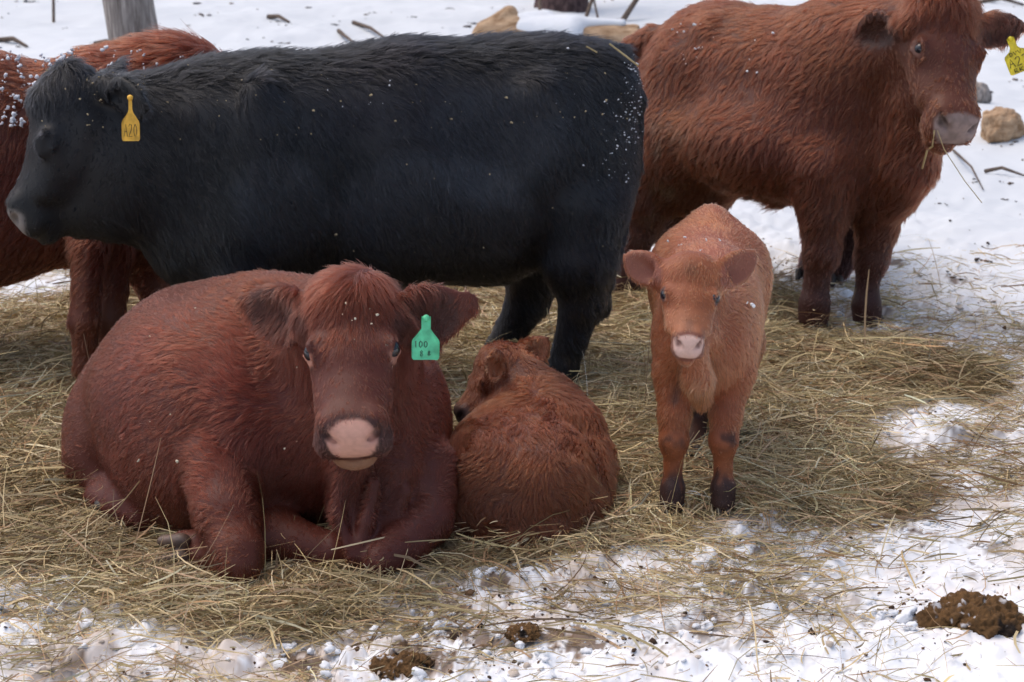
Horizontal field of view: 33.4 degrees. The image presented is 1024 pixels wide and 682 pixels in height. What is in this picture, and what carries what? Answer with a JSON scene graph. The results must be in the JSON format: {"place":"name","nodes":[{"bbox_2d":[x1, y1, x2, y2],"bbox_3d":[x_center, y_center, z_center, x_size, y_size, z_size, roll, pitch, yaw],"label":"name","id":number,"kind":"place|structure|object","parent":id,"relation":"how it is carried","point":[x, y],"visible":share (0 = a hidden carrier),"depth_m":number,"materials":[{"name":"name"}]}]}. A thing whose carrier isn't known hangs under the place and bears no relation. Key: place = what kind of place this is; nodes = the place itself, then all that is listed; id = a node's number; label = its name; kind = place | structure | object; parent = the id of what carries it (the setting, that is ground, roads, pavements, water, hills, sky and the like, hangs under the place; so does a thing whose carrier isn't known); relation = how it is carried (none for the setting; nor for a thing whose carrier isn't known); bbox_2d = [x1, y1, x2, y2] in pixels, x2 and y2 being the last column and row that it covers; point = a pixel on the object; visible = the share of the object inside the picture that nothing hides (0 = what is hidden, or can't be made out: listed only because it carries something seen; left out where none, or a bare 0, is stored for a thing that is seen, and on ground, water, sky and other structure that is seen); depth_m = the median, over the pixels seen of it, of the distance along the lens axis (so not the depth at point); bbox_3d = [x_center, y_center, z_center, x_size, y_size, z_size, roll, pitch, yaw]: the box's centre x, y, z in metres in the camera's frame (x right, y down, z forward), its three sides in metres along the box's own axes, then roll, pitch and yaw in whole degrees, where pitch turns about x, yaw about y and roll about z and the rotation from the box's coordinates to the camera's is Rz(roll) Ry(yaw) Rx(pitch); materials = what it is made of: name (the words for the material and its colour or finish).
{"place":"outdoors","nodes":[
{"label":"outdoors","id":0,"kind":"place"},
{"bbox_2d":[0,0,1023,681],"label":"ground","id":1,"kind":"structure","parent":0,"point":[992,218],"depth_m":4.46,"materials":[{"name":"white snow"}]},
{"bbox_2d":[0,36,27,47],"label":"twig","id":2,"kind":"object","parent":1,"relation":"on","point":[9,38],"visible":1,"depth_m":14.56,"materials":[{"name":"wood"}]},
{"bbox_2d":[52,0,54,22],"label":"sapling","id":3,"kind":"object","parent":1,"relation":"on","point":[53,11],"depth_m":15.92,"materials":[{"name":"grey plant"}]},
{"bbox_2d":[0,22,221,379],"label":"cow","id":4,"kind":"object","parent":1,"relation":"on","point":[104,276],"visible":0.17,"depth_m":5.77},
{"bbox_2d":[0,45,183,127],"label":"snow flecks","id":5,"kind":"object","parent":4,"relation":"on","point":[17,97],"visible":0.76,"depth_m":5.74,"materials":[{"name":"white snow"}]},
{"bbox_2d":[102,0,158,39],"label":"dead tree","id":6,"kind":"object","parent":1,"relation":"on","point":[122,17],"visible":0.19,"depth_m":10.31,"materials":[{"name":"grey wood"}]},
{"bbox_2d":[60,259,480,584],"bbox_3d":[-0.720,0.159,4.674,1.386,0.882,0.912,11,19,33],"label":"cow","id":7,"kind":"object","parent":1,"relation":"on","point":[364,419],"visible":0.96,"depth_m":4.37},
{"bbox_2d":[136,302,378,462],"bbox_3d":[-0.647,0.091,4.374,0.773,0.473,0.262,5,17,18],"label":"hay chaff","id":8,"kind":"object","parent":7,"relation":"attached to","point":[377,314],"visible":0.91,"depth_m":4.36,"materials":[{"name":"plant"}]},
{"bbox_2d":[266,14,289,22],"bbox_3d":[-2.135,-2.980,15.749,0.082,0.060,0.405,-12,20,-36],"label":"twig","id":9,"kind":"object","parent":1,"relation":"on","point":[272,16],"visible":1,"depth_m":15.81,"materials":[{"name":"brown wood"}]},
{"bbox_2d":[337,29,351,41],"bbox_3d":[-1.446,-2.644,14.817,0.050,0.061,0.793,-4,17,-14],"label":"twig","id":10,"kind":"object","parent":1,"relation":"on","point":[341,32],"visible":0.74,"depth_m":14.81,"materials":[{"name":"brown wood"}]},
{"bbox_2d":[352,20,382,36],"bbox_3d":[-1.252,-2.770,15.196,0.061,0.073,1.102,-6,17,-20],"label":"twig","id":11,"kind":"object","parent":1,"relation":"on","point":[356,23],"visible":0.77,"depth_m":15.34,"materials":[{"name":"brown wood"}]},
{"bbox_2d":[368,650,435,680],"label":"dung pile","id":12,"kind":"object","parent":1,"relation":"on","point":[396,664],"visible":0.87,"depth_m":3.80,"materials":[{"name":"soil"}]},
{"bbox_2d":[0,234,1023,681],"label":"hay","id":13,"kind":"object","parent":1,"relation":"on","point":[804,466],"visible":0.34,"depth_m":4.67},
{"bbox_2d":[5,27,648,382],"bbox_3d":[-0.558,-0.378,5.610,2.102,1.197,0.690,-5,17,-16],"label":"cow","id":14,"kind":"object","parent":13,"relation":"on","point":[211,193],"visible":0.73,"depth_m":5.34},
{"bbox_2d":[41,65,627,276],"bbox_3d":[-0.539,-0.506,5.490,1.846,0.799,0.482,-4,16,-14],"label":"hay chaff","id":15,"kind":"object","parent":14,"relation":"attached to","point":[313,110],"visible":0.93,"depth_m":5.29,"materials":[{"name":"plant"}]},
{"bbox_2d":[327,47,643,182],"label":"snow flecks","id":16,"kind":"object","parent":14,"relation":"on","point":[604,113],"visible":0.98,"depth_m":5.57,"materials":[{"name":"white snow"}]},
{"bbox_2d":[609,43,638,66],"bbox_3d":[0.366,-0.938,5.597,0.100,0.077,0.022,1,16,3],"label":"straw","id":17,"kind":"object","parent":14,"relation":"on","point":[623,54],"visible":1,"depth_m":5.59,"materials":[{"name":"beige plant"}]},
{"bbox_2d":[449,334,620,550],"bbox_3d":[0.040,0.303,4.722,0.500,0.516,0.650,0,16,0],"label":"calf","id":18,"kind":"object","parent":13,"relation":"on","point":[531,442],"visible":0.81,"depth_m":4.55},
{"bbox_2d":[623,203,774,515],"bbox_3d":[0.536,0.050,4.865,0.368,0.800,1.098,3,16,10],"label":"calf","id":19,"kind":"object","parent":13,"relation":"on","point":[708,341],"visible":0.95,"depth_m":4.61},
{"bbox_2d":[667,236,755,324],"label":"snow flecks","id":20,"kind":"object","parent":19,"relation":"on","point":[753,305],"visible":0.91,"depth_m":4.75,"materials":[{"name":"white snow"}]},
{"bbox_2d":[0,230,1023,681],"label":"snow lumps","id":21,"kind":"object","parent":1,"relation":"on","point":[418,672],"visible":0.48,"depth_m":4.08,"materials":[{"name":"white snow"}]},
{"bbox_2d":[1,0,1023,323],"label":"leaf litter","id":22,"kind":"object","parent":1,"relation":"on","point":[611,0],"visible":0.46,"depth_m":14.64,"materials":[{"name":"plant"}]},
{"bbox_2d":[4,149,1023,681],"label":"soil crumbs","id":23,"kind":"object","parent":1,"relation":"on","point":[652,639],"visible":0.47,"depth_m":4.00,"materials":[{"name":"brown soil"}]},
{"bbox_2d":[504,622,540,643],"bbox_3d":[0.024,0.671,3.930,0.086,0.035,0.084,0,16,0],"label":"dung pile","id":24,"kind":"object","parent":1,"relation":"on","point":[524,632],"visible":1,"depth_m":3.91,"materials":[{"name":"soil"}]},
{"bbox_2d":[538,0,541,9],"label":"branch","id":25,"kind":"object","parent":1,"relation":"on","point":[539,4],"visible":0.44,"depth_m":15.99,"materials":[{"name":"brown plant"}]},
{"bbox_2d":[69,424,1019,654],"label":"snow clods","id":26,"kind":"object","parent":1,"relation":"on","point":[904,616],"visible":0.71,"depth_m":4.02,"materials":[{"name":"white snow"}]},
{"bbox_2d":[472,5,639,41],"bbox_3d":[0.308,-2.450,13.726,1.453,0.468,0.388,3,16,11],"label":"rock","id":27,"kind":"object","parent":1,"relation":"on","point":[508,17],"visible":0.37,"depth_m":13.63,"materials":[{"name":"beige stone"}]},
{"bbox_2d":[534,0,588,12],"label":"tree","id":28,"kind":"object","parent":1,"relation":"on","point":[578,6],"visible":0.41,"depth_m":16.51,"materials":[{"name":"brown plant"}]},
{"bbox_2d":[585,0,592,16],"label":"branch","id":29,"kind":"object","parent":1,"relation":"on","point":[587,13],"visible":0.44,"depth_m":16.00,"materials":[{"name":"brown plant"}]},
{"bbox_2d":[593,0,598,17],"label":"branch","id":30,"kind":"object","parent":1,"relation":"on","point":[595,7],"visible":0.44,"depth_m":16.01,"materials":[{"name":"brown plant"}]},
{"bbox_2d":[620,0,638,19],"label":"branch","id":31,"kind":"object","parent":1,"relation":"on","point":[627,12],"visible":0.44,"depth_m":16.00,"materials":[{"name":"brown plant"}]},
{"bbox_2d":[613,0,1023,329],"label":"cow","id":32,"kind":"object","parent":1,"relation":"on","point":[827,119],"visible":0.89,"depth_m":6.37},
{"bbox_2d":[671,23,774,73],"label":"snow flecks","id":33,"kind":"object","parent":32,"relation":"on","point":[693,24],"visible":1,"depth_m":6.69,"materials":[{"name":"white snow"}]},
{"bbox_2d":[921,130,934,168],"bbox_3d":[1.447,-0.661,5.925,0.014,0.174,0.250,2,16,6],"label":"straw","id":34,"kind":"object","parent":32,"relation":"hanging from","point":[925,156],"visible":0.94,"depth_m":6.00,"materials":[{"name":"beige plant"}]},
{"bbox_2d":[937,130,981,202],"bbox_3d":[1.534,-0.593,5.833,0.173,0.252,0.033,0,16,0],"label":"straw","id":35,"kind":"object","parent":32,"relation":"attached to","point":[956,168],"visible":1,"depth_m":5.82,"materials":[{"name":"beige plant"}]},
{"bbox_2d":[795,213,854,286],"bbox_3d":[1.433,-0.688,7.490,0.384,0.696,0.966,2,16,8],"label":"cow","id":36,"kind":"object","parent":1,"relation":"on","point":[844,270],"visible":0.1,"depth_m":7.14},
{"bbox_2d":[912,591,1023,638],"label":"dung pile","id":37,"kind":"object","parent":1,"relation":"on","point":[991,617],"visible":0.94,"depth_m":4.00,"materials":[{"name":"soil"}]},
{"bbox_2d":[952,149,983,189],"bbox_3d":[2.598,-0.994,9.738,0.016,0.063,1.072,2,16,6],"label":"twig","id":38,"kind":"object","parent":1,"relation":"on","point":[962,158],"visible":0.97,"depth_m":9.68,"materials":[{"name":"brown plant"}]},
{"bbox_2d":[976,81,991,103],"bbox_3d":[3.158,-1.673,11.583,0.176,0.180,0.172,10,19,31],"label":"rock","id":39,"kind":"object","parent":1,"relation":"on","point":[984,94],"visible":0.45,"depth_m":11.52,"materials":[{"name":"grey stone"}]},
{"bbox_2d":[978,0,1023,5],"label":"twig","id":40,"kind":"object","parent":1,"relation":"on","point":[1010,1],"visible":0.5,"depth_m":17.28,"materials":[{"name":"brown wood"}]},
{"bbox_2d":[980,106,1023,142],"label":"rock","id":41,"kind":"object","parent":1,"relation":"on","point":[1000,124],"visible":0.96,"depth_m":10.37,"materials":[{"name":"beige stone"}]},
{"bbox_2d":[984,166,1023,175],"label":"twig","id":42,"kind":"object","parent":1,"relation":"on","point":[988,170],"visible":1,"depth_m":9.61,"materials":[{"name":"wood"}]},
{"bbox_2d":[985,381,1011,389],"bbox_3d":[1.658,0.151,5.832,0.106,0.034,0.067,0,16,0],"label":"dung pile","id":43,"kind":"object","parent":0,"point":[1003,386],"visible":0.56,"depth_m":5.81,"materials":[{"name":"soil"}]}
]}

